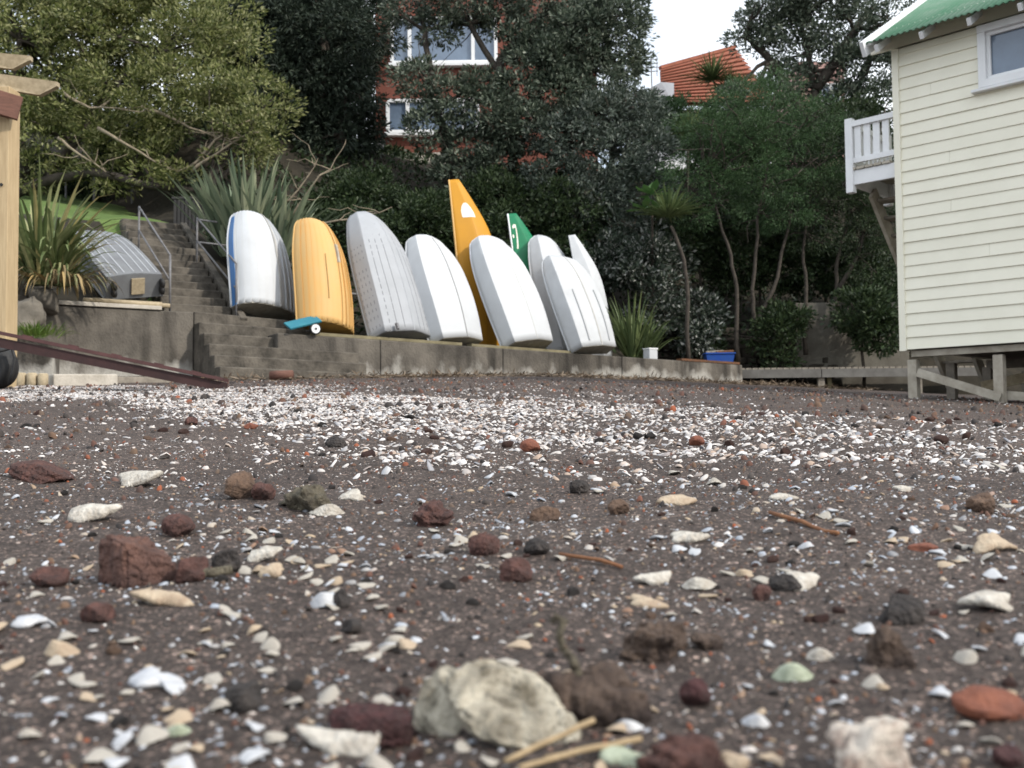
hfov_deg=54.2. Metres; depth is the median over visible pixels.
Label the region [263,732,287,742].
loose shell
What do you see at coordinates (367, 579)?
loose stone
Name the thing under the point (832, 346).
retaining wall
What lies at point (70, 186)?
shrub
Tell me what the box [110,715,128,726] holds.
loose stone
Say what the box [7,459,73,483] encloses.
stone
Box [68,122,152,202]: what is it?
shrub
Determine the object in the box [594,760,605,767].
loose shell
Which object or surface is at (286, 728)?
loose stone
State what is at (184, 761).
loose shell
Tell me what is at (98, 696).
loose shell
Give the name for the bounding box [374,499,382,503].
loose stone
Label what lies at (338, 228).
shrub
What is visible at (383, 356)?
sea wall
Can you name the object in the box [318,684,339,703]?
loose shell
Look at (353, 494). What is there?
shell
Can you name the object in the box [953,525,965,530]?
loose shell
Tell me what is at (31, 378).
log offcut
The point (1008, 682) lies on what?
loose stone
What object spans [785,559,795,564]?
loose stone
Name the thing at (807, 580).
shell
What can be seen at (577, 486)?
stone
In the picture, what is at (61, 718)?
loose stone
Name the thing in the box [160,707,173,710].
loose shell
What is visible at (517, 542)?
loose stone
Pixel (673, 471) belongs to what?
loose shell
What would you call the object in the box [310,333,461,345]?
deck plank
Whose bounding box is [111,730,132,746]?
loose shell
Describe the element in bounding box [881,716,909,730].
shell
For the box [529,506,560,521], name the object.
stone
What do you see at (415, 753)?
loose stone
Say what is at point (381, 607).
loose shell
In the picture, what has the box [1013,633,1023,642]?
loose shell
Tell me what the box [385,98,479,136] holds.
window
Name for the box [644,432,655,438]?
loose stone
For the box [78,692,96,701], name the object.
loose shell
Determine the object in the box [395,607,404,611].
loose stone
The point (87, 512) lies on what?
shell
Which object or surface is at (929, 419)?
loose stone
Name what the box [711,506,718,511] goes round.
loose stone
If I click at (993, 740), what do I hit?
loose shell
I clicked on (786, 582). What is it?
stone
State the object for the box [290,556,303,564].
loose shell
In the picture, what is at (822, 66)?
pink house
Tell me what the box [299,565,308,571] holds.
loose shell
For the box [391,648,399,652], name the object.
loose stone
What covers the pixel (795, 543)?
loose stone
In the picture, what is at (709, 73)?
cabbage tree
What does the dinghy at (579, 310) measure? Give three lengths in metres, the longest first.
2.391 x 1.276 x 0.592 m
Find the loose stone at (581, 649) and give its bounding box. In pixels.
[577,647,584,651]
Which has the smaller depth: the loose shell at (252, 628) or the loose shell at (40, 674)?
the loose shell at (40, 674)
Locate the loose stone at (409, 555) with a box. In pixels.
[405,553,412,558]
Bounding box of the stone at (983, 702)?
[950,685,1023,720]
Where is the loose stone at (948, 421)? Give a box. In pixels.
[944,418,951,423]
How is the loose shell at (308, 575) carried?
on the beach
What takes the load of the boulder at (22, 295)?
on the retaining wall at (150, 333)
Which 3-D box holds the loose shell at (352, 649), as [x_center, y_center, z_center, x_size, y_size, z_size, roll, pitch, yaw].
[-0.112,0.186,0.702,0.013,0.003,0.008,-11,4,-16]
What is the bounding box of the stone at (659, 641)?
[618,620,688,663]
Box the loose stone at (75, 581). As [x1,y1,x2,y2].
[71,580,79,583]
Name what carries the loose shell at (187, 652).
on the beach
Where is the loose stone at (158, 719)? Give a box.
[155,716,161,722]
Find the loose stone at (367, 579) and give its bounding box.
[360,576,370,582]
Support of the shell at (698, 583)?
on the beach
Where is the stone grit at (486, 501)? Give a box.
[0,377,1023,767]
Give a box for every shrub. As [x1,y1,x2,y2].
[28,147,113,196]
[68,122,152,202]
[287,164,402,218]
[303,195,383,267]
[342,158,450,237]
[378,184,454,254]
[442,160,570,247]
[512,173,618,257]
[582,225,658,294]
[598,87,694,162]
[604,254,723,338]
[605,215,699,330]
[636,89,751,174]
[639,197,743,304]
[664,287,734,359]
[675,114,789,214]
[689,297,818,382]
[693,186,838,325]
[744,89,821,169]
[747,229,891,302]
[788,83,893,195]
[816,277,899,388]
[839,247,897,311]
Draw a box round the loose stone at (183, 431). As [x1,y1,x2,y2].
[178,428,189,433]
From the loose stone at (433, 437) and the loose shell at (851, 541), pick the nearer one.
the loose shell at (851, 541)
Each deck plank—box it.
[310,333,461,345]
[466,344,577,353]
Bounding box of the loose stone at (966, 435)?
[962,432,970,438]
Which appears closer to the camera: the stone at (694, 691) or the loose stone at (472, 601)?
the stone at (694, 691)
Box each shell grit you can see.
[0,378,1023,486]
[0,475,1023,767]
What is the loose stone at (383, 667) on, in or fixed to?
on the beach
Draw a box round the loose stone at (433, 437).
[429,435,438,438]
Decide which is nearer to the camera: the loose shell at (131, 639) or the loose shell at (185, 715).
the loose shell at (185, 715)
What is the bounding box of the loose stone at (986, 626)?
[977,621,994,632]
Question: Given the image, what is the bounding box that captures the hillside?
[5,73,1023,394]
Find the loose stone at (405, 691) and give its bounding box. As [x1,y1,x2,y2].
[394,686,411,696]
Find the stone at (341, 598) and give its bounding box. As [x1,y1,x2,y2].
[333,589,350,607]
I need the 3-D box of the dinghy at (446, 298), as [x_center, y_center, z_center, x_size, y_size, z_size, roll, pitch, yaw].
[-1.382,-1.970,19.800,0.631,2.510,1.353,-30,-19,37]
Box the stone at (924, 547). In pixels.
[907,542,938,551]
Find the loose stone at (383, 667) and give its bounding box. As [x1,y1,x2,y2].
[379,665,386,670]
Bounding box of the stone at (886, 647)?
[864,624,915,668]
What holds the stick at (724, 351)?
on the plastic tub
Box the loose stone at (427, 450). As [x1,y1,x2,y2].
[420,448,432,453]
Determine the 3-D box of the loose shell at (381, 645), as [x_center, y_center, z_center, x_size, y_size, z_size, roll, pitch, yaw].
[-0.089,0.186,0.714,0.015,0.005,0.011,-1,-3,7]
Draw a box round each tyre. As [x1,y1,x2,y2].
[0,348,16,383]
[0,348,18,388]
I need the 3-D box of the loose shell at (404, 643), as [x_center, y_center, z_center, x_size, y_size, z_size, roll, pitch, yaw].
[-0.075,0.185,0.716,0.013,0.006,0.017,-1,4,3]
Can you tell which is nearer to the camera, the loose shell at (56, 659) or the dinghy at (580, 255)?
the loose shell at (56, 659)
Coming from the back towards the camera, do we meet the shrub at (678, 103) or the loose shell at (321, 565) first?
the shrub at (678, 103)
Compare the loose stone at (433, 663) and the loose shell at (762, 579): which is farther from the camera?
the loose shell at (762, 579)
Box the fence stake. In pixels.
[65,182,66,197]
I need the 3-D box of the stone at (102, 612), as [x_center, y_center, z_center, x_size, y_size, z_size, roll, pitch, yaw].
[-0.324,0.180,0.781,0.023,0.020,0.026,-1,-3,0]
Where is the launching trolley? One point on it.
(314, 326)
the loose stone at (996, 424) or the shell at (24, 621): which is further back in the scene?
the loose stone at (996, 424)
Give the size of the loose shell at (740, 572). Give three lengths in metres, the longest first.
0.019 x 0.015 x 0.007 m
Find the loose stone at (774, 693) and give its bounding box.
[768,690,778,695]
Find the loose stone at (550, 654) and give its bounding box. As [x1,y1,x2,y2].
[546,651,554,658]
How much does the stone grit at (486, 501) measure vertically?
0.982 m
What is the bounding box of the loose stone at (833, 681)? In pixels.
[829,678,838,683]
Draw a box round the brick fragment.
[98,534,176,587]
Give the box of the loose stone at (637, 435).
[633,433,642,438]
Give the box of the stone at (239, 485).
[224,470,254,498]
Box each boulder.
[17,296,46,338]
[18,283,29,300]
[28,287,58,315]
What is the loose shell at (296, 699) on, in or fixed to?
on the beach
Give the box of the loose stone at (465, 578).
[459,575,468,581]
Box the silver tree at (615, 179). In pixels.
[513,78,688,294]
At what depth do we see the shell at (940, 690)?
0.58 m
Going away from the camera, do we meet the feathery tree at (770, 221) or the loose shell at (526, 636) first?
the loose shell at (526, 636)
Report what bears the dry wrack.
on the beach
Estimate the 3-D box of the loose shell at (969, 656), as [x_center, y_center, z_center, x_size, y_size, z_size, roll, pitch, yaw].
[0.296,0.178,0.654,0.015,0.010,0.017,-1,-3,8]
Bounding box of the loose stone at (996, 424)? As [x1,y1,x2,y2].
[994,422,1003,426]
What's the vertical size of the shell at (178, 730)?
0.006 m
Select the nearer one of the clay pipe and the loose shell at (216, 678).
the loose shell at (216, 678)
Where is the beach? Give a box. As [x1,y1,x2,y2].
[0,376,1023,767]
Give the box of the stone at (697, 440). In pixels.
[689,435,704,445]
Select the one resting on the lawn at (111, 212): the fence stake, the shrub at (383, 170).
the fence stake
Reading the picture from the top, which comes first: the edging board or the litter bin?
the litter bin
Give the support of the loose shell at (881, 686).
on the beach
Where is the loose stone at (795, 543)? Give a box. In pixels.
[788,541,800,546]
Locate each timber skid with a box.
[83,298,161,302]
[92,298,169,307]
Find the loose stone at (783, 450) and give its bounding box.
[780,447,791,454]
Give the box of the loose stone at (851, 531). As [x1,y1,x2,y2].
[846,527,855,535]
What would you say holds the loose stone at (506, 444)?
on the beach
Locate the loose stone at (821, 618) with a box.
[812,614,829,622]
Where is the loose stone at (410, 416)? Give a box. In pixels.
[407,414,414,418]
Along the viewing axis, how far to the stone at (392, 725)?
0.54 m
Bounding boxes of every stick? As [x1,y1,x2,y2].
[705,350,723,352]
[716,350,733,352]
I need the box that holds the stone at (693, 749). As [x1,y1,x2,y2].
[633,731,730,767]
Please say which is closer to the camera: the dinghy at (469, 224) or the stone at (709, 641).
the stone at (709, 641)
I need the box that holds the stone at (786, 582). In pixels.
[769,574,802,590]
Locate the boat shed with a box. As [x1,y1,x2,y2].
[844,0,1023,402]
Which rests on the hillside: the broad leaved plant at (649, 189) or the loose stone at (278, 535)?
the broad leaved plant at (649, 189)
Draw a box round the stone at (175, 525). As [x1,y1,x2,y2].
[161,513,195,537]
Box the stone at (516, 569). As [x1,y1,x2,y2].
[499,557,532,581]
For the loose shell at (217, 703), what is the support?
on the beach
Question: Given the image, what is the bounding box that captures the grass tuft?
[17,319,78,338]
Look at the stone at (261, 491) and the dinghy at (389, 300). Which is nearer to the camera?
the stone at (261, 491)
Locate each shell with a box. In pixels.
[0,622,7,628]
[0,656,23,669]
[3,558,15,565]
[10,614,47,628]
[18,728,41,736]
[29,591,44,597]
[31,670,44,678]
[37,519,53,522]
[41,697,59,702]
[44,640,79,656]
[47,655,64,664]
[57,631,77,640]
[67,503,122,521]
[68,673,84,680]
[70,680,97,687]
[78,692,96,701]
[82,747,118,761]
[83,564,93,570]
[84,713,107,721]
[88,629,98,632]
[94,695,104,698]
[104,757,129,767]
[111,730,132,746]
[114,729,122,734]
[117,637,141,642]
[118,470,163,486]
[119,689,135,694]
[127,666,184,688]
[129,589,193,605]
[136,725,169,745]
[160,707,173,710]
[161,680,186,693]
[163,709,193,722]
[165,756,180,767]
[166,717,184,728]
[166,724,191,735]
[166,754,194,767]
[170,742,189,751]
[177,650,196,655]
[186,743,203,751]
[197,640,212,644]
[198,628,210,631]
[200,641,211,645]
[201,672,222,684]
[208,698,230,709]
[218,604,232,611]
[220,529,231,533]
[220,611,240,617]
[221,642,234,647]
[238,565,252,573]
[238,748,270,764]
[242,528,254,534]
[244,720,265,731]
[246,534,257,540]
[247,545,282,561]
[247,625,262,634]
[251,565,261,572]
[254,631,267,641]
[258,562,283,577]
[258,666,275,672]
[260,637,279,649]
[262,537,275,542]
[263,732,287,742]
[265,650,279,655]
[281,696,303,705]
[285,555,296,561]
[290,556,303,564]
[293,557,304,563]
[295,725,381,757]
[298,571,312,579]
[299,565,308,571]
[300,565,312,571]
[309,504,344,515]
[310,578,322,584]
[310,592,335,607]
[313,564,331,567]
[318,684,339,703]
[324,555,338,561]
[324,559,337,563]
[324,579,334,586]
[325,604,339,609]
[327,762,339,767]
[328,576,342,584]
[328,587,339,592]
[329,635,341,641]
[337,563,355,566]
[338,489,363,500]
[343,551,354,554]
[345,647,359,652]
[348,641,370,650]
[356,582,375,588]
[359,563,370,566]
[363,652,381,659]
[363,753,393,767]
[366,594,379,599]
[372,694,395,703]
[374,605,388,608]
[378,642,395,646]
[378,644,396,651]
[381,466,390,473]
[384,635,403,642]
[391,626,406,631]
[399,638,416,648]
[410,636,421,642]
[440,731,453,737]
[448,543,461,546]
[454,535,467,542]
[454,740,470,751]
[468,531,476,538]
[475,564,489,567]
[479,756,499,766]
[496,658,518,665]
[501,553,511,557]
[506,491,516,495]
[506,639,531,648]
[517,634,532,638]
[554,555,566,560]
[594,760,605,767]
[599,746,646,767]
[606,723,626,731]
[612,719,643,730]
[630,593,668,607]
[633,571,671,584]
[650,535,663,538]
[656,494,696,504]
[664,612,676,616]
[669,470,680,474]
[670,531,709,542]
[672,545,686,551]
[682,577,716,589]
[688,547,700,554]
[698,594,717,597]
[706,477,721,484]
[720,571,735,575]
[720,751,749,767]
[735,569,752,575]
[741,714,769,727]
[742,683,753,687]
[743,573,753,576]
[752,576,768,583]
[754,708,766,714]
[757,752,783,765]
[763,640,773,646]
[769,493,798,499]
[771,662,813,680]
[776,568,791,571]
[785,571,819,591]
[797,541,813,548]
[806,648,835,660]
[818,511,831,518]
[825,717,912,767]
[827,700,843,704]
[833,518,847,522]
[835,522,850,526]
[845,539,857,543]
[852,622,874,633]
[861,674,884,688]
[864,561,873,566]
[875,683,889,689]
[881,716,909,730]
[883,537,896,542]
[892,485,911,491]
[898,537,908,542]
[928,549,946,554]
[928,685,951,697]
[931,629,948,638]
[937,561,954,566]
[940,538,953,541]
[951,560,966,562]
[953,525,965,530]
[953,649,977,663]
[956,555,969,561]
[956,590,1013,612]
[956,721,974,727]
[958,610,968,613]
[959,544,972,548]
[971,645,986,650]
[972,532,1017,553]
[979,737,1002,744]
[980,553,994,560]
[982,568,1002,577]
[990,463,1006,468]
[997,504,1013,507]
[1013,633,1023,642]
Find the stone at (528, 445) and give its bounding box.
[520,439,539,451]
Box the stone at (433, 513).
[412,499,453,526]
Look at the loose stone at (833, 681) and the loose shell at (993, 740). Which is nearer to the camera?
the loose shell at (993, 740)
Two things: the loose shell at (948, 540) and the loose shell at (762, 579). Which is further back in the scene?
the loose shell at (948, 540)
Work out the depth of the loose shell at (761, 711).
0.56 m
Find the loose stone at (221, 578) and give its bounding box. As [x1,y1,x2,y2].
[214,574,228,581]
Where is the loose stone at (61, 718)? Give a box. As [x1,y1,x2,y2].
[58,715,65,721]
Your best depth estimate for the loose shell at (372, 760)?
0.49 m
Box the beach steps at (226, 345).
[193,312,373,380]
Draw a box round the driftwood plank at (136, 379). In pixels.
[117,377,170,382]
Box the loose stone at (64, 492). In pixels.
[60,490,67,494]
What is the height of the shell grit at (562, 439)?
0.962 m
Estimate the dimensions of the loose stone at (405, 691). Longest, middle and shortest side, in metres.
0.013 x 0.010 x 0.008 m
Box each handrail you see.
[138,206,170,310]
[196,217,236,315]
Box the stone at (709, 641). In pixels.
[689,632,724,649]
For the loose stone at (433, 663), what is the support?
on the beach
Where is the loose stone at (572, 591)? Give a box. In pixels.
[567,587,578,595]
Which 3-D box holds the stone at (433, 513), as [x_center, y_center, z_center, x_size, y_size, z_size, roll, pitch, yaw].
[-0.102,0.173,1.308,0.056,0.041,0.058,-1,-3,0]
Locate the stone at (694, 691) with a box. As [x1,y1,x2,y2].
[679,676,711,705]
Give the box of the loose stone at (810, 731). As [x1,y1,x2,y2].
[807,728,813,733]
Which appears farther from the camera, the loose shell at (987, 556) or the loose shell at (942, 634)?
the loose shell at (987, 556)
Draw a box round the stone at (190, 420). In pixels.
[184,417,197,424]
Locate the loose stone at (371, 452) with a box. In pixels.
[361,449,374,456]
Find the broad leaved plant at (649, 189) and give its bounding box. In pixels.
[626,179,667,333]
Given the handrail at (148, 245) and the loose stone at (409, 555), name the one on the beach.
the loose stone at (409, 555)
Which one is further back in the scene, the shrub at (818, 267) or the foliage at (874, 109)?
the foliage at (874, 109)
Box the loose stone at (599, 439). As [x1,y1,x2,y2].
[595,437,604,442]
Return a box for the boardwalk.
[742,366,985,392]
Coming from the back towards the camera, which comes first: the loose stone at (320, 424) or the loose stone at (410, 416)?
the loose stone at (410, 416)
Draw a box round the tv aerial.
[645,58,656,90]
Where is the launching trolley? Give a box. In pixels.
[284,316,321,334]
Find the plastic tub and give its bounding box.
[702,352,735,361]
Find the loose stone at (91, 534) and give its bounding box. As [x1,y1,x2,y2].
[87,532,96,536]
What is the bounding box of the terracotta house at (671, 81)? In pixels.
[640,45,773,169]
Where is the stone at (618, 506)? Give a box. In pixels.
[607,498,629,514]
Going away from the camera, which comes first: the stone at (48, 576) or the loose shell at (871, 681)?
the loose shell at (871, 681)
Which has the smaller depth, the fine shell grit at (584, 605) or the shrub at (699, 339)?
the fine shell grit at (584, 605)
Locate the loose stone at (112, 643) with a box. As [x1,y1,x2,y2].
[108,641,117,645]
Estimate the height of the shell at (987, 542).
0.021 m
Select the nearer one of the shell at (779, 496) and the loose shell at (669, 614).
the loose shell at (669, 614)
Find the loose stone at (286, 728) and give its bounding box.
[282,725,290,731]
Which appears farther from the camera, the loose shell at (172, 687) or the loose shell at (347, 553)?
the loose shell at (347, 553)
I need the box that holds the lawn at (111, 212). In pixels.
[19,185,166,300]
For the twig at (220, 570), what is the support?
on the beach
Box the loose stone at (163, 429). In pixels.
[157,427,167,431]
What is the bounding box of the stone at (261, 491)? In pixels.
[251,482,275,499]
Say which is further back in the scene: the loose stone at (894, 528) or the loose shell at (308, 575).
the loose stone at (894, 528)
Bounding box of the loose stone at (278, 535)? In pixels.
[274,533,283,537]
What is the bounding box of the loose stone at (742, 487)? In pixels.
[737,485,746,488]
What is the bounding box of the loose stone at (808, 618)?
[803,615,812,621]
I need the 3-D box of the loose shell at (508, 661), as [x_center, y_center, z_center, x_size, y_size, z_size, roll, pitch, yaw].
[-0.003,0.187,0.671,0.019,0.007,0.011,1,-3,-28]
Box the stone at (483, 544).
[468,533,499,555]
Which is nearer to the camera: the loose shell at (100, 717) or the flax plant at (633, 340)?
the loose shell at (100, 717)
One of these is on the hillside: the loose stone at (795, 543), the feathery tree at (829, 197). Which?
the feathery tree at (829, 197)
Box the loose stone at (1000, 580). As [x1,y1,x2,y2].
[996,577,1006,582]
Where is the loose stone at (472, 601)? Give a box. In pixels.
[466,598,478,605]
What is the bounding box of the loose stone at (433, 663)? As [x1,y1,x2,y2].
[428,659,436,666]
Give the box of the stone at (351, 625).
[341,619,361,632]
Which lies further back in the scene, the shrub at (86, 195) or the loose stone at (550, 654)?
the shrub at (86, 195)
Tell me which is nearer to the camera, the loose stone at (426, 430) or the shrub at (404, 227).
the loose stone at (426, 430)
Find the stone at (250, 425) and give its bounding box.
[244,422,257,428]
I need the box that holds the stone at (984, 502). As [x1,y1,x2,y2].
[966,492,995,514]
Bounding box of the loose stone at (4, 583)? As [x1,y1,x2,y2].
[0,581,7,586]
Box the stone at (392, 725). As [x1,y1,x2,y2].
[327,702,418,747]
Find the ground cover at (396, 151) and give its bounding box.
[86,110,932,356]
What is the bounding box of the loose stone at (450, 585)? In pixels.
[443,579,455,589]
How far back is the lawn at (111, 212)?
22.66 m
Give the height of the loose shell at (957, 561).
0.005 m
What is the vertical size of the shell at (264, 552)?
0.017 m
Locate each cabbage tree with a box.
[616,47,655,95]
[623,182,708,358]
[670,107,715,238]
[679,49,753,110]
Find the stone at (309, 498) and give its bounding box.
[278,484,330,511]
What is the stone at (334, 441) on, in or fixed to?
on the beach
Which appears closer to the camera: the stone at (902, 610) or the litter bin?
the stone at (902, 610)
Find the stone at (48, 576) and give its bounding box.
[28,565,69,587]
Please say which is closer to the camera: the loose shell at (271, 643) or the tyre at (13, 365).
the loose shell at (271, 643)
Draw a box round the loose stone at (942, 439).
[933,435,948,443]
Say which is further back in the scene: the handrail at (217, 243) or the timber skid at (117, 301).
the handrail at (217, 243)
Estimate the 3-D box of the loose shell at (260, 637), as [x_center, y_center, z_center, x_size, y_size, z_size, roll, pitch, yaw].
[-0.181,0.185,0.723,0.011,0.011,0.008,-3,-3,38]
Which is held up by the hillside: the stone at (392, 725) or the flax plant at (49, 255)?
the flax plant at (49, 255)
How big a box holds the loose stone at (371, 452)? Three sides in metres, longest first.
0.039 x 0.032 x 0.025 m
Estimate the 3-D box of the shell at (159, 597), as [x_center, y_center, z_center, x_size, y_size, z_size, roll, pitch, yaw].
[-0.288,0.177,0.830,0.056,0.015,0.023,-1,-3,0]
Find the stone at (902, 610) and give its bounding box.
[877,594,924,625]
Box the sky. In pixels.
[0,0,917,167]
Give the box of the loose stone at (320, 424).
[317,422,326,426]
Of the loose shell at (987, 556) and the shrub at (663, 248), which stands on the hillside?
the shrub at (663, 248)
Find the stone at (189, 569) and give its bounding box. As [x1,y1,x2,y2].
[175,556,208,583]
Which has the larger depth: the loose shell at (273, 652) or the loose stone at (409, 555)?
the loose stone at (409, 555)
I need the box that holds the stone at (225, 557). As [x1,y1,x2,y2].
[211,549,240,571]
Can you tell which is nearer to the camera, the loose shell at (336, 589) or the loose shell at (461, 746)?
the loose shell at (461, 746)
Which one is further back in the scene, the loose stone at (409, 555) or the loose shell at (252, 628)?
the loose stone at (409, 555)
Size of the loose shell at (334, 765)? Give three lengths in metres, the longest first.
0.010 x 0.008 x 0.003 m
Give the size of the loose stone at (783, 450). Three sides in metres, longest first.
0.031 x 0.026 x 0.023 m
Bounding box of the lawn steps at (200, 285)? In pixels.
[119,218,247,320]
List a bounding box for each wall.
[17,298,192,375]
[17,343,59,383]
[268,333,741,383]
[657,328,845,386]
[793,302,908,390]
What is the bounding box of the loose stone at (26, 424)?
[20,423,31,427]
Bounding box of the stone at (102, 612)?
[80,602,115,622]
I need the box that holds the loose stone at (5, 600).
[2,598,9,602]
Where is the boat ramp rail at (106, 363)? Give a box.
[0,331,228,388]
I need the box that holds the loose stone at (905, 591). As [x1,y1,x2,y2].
[897,588,909,594]
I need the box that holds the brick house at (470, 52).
[375,0,597,174]
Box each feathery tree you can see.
[654,71,799,361]
[723,63,849,329]
[779,94,887,354]
[823,103,896,309]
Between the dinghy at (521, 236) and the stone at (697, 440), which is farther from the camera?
the dinghy at (521, 236)
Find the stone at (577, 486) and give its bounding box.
[569,479,589,493]
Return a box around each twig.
[203,565,232,577]
[503,717,595,764]
[518,754,559,767]
[544,735,642,759]
[559,552,622,568]
[768,511,839,534]
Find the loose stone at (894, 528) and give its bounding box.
[888,525,898,531]
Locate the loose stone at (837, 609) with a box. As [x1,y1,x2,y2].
[831,606,845,613]
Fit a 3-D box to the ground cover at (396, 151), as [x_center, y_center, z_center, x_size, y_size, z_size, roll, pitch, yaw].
[1.925,-6.811,33.244,48.425,13.486,26.668,-1,-3,0]
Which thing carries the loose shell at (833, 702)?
on the beach
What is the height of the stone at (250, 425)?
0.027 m
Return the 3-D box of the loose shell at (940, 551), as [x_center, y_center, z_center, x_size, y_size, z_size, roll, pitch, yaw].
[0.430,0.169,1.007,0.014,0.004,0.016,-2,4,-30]
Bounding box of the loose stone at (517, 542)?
[513,539,522,545]
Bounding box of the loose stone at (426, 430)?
[424,428,432,432]
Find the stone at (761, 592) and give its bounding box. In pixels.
[752,584,770,600]
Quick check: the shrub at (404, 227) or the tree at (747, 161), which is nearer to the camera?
the shrub at (404, 227)
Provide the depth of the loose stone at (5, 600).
0.86 m
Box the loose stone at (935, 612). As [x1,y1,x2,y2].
[929,609,939,615]
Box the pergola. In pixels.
[0,53,59,387]
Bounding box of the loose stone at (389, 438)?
[386,436,396,440]
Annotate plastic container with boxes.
[642,348,657,358]
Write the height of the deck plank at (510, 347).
0.110 m
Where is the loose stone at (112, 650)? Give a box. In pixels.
[105,645,121,654]
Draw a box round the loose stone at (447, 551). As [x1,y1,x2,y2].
[444,549,453,553]
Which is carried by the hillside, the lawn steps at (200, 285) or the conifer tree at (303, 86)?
the conifer tree at (303, 86)
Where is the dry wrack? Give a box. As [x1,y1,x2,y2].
[200,368,901,390]
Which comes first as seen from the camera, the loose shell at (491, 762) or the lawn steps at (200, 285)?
the loose shell at (491, 762)
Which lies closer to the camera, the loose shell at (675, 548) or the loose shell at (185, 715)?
the loose shell at (185, 715)
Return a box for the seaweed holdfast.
[538,613,651,727]
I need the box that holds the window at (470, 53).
[389,16,497,67]
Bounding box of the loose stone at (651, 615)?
[645,611,656,618]
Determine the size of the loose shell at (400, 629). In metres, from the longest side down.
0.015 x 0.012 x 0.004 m
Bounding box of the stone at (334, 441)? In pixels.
[325,436,346,446]
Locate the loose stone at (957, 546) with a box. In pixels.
[953,544,961,549]
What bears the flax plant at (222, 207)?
on the hillside
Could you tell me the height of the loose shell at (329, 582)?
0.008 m
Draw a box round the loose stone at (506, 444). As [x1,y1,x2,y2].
[501,441,513,447]
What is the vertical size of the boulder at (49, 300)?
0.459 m
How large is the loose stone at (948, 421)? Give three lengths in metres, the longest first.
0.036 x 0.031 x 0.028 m
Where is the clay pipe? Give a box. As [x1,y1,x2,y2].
[269,370,293,379]
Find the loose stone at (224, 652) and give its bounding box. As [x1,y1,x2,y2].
[218,650,229,657]
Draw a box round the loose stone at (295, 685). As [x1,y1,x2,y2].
[287,679,302,691]
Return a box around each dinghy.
[75,230,164,298]
[226,210,295,320]
[292,218,353,334]
[346,211,430,339]
[405,234,482,345]
[448,179,499,345]
[469,235,552,348]
[507,213,546,348]
[528,235,591,354]
[541,255,615,353]
[568,235,611,355]
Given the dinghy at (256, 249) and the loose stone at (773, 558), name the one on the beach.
the loose stone at (773, 558)
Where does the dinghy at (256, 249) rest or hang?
on the beach steps at (226, 345)
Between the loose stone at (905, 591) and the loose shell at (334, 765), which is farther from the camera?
the loose stone at (905, 591)
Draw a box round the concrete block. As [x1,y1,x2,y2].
[48,374,117,385]
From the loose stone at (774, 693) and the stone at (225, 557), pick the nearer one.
the loose stone at (774, 693)
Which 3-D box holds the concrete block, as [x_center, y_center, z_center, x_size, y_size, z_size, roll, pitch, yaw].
[-5.439,-0.033,12.668,0.781,0.189,0.300,2,-3,-40]
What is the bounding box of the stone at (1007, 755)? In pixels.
[991,742,1023,767]
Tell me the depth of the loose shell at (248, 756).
0.51 m
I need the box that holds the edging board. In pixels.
[676,358,739,364]
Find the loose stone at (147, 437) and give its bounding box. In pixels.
[143,436,152,439]
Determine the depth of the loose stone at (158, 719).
0.57 m
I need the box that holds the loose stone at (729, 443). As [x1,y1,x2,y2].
[724,440,733,445]
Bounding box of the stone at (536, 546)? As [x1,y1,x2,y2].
[523,538,549,554]
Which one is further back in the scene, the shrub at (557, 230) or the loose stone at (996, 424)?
the shrub at (557, 230)
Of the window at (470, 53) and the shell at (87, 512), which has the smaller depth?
the shell at (87, 512)
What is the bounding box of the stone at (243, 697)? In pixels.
[223,679,262,712]
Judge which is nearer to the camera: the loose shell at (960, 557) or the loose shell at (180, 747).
the loose shell at (180, 747)
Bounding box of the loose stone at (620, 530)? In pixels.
[616,527,623,532]
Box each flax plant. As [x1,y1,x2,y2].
[18,155,135,300]
[155,134,391,260]
[605,290,680,357]
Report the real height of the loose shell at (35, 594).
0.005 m
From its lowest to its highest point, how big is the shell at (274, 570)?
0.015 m
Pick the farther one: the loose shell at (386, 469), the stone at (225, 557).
the loose shell at (386, 469)
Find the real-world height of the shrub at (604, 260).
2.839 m
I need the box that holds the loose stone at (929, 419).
[925,417,934,420]
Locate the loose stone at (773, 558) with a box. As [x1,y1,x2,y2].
[767,554,778,562]
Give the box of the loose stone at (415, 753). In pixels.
[405,746,423,760]
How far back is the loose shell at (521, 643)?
0.72 m
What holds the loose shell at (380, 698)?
on the beach
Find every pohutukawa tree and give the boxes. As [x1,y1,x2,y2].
[0,0,308,202]
[377,0,659,234]
[712,0,915,188]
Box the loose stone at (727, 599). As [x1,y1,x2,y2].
[724,597,731,601]
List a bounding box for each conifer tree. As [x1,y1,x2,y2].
[181,0,414,164]
[193,0,384,140]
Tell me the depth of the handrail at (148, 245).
18.02 m
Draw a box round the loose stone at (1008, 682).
[1001,676,1017,687]
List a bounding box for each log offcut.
[17,373,26,384]
[26,373,37,384]
[37,373,48,385]
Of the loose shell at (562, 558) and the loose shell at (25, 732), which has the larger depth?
the loose shell at (562, 558)
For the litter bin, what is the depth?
22.62 m
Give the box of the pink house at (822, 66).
[778,62,844,163]
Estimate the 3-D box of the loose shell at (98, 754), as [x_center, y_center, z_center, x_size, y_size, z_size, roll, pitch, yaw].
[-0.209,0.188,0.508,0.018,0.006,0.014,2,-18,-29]
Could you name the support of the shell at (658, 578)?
on the beach
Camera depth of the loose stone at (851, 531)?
1.09 m
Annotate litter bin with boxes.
[172,196,204,231]

